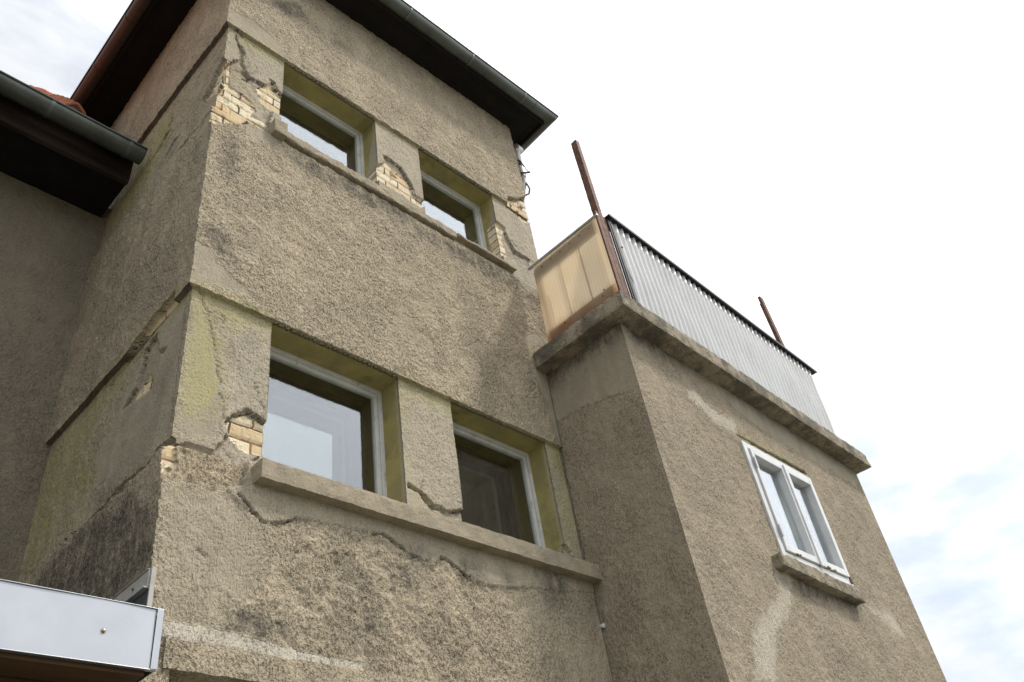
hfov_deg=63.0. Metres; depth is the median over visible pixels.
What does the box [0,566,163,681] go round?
porch roof
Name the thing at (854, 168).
sky
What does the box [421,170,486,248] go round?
window
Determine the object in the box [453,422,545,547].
window
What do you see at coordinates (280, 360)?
window
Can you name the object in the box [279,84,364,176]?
window
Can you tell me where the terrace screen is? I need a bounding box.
[527,139,834,433]
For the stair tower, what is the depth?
5.39 m
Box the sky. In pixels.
[0,0,1023,681]
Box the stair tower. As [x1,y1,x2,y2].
[18,0,614,681]
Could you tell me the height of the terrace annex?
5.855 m
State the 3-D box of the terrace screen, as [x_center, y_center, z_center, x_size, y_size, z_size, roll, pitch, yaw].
[1.779,-0.187,8.481,3.840,2.246,0.846,28,-53,-37]
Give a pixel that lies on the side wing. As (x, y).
(66, 164)
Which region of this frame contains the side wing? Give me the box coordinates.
[0,70,147,581]
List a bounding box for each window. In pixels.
[269,346,386,496]
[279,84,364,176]
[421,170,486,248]
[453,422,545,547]
[740,440,853,586]
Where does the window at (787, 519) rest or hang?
in the terrace annex
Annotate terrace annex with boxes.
[533,290,946,681]

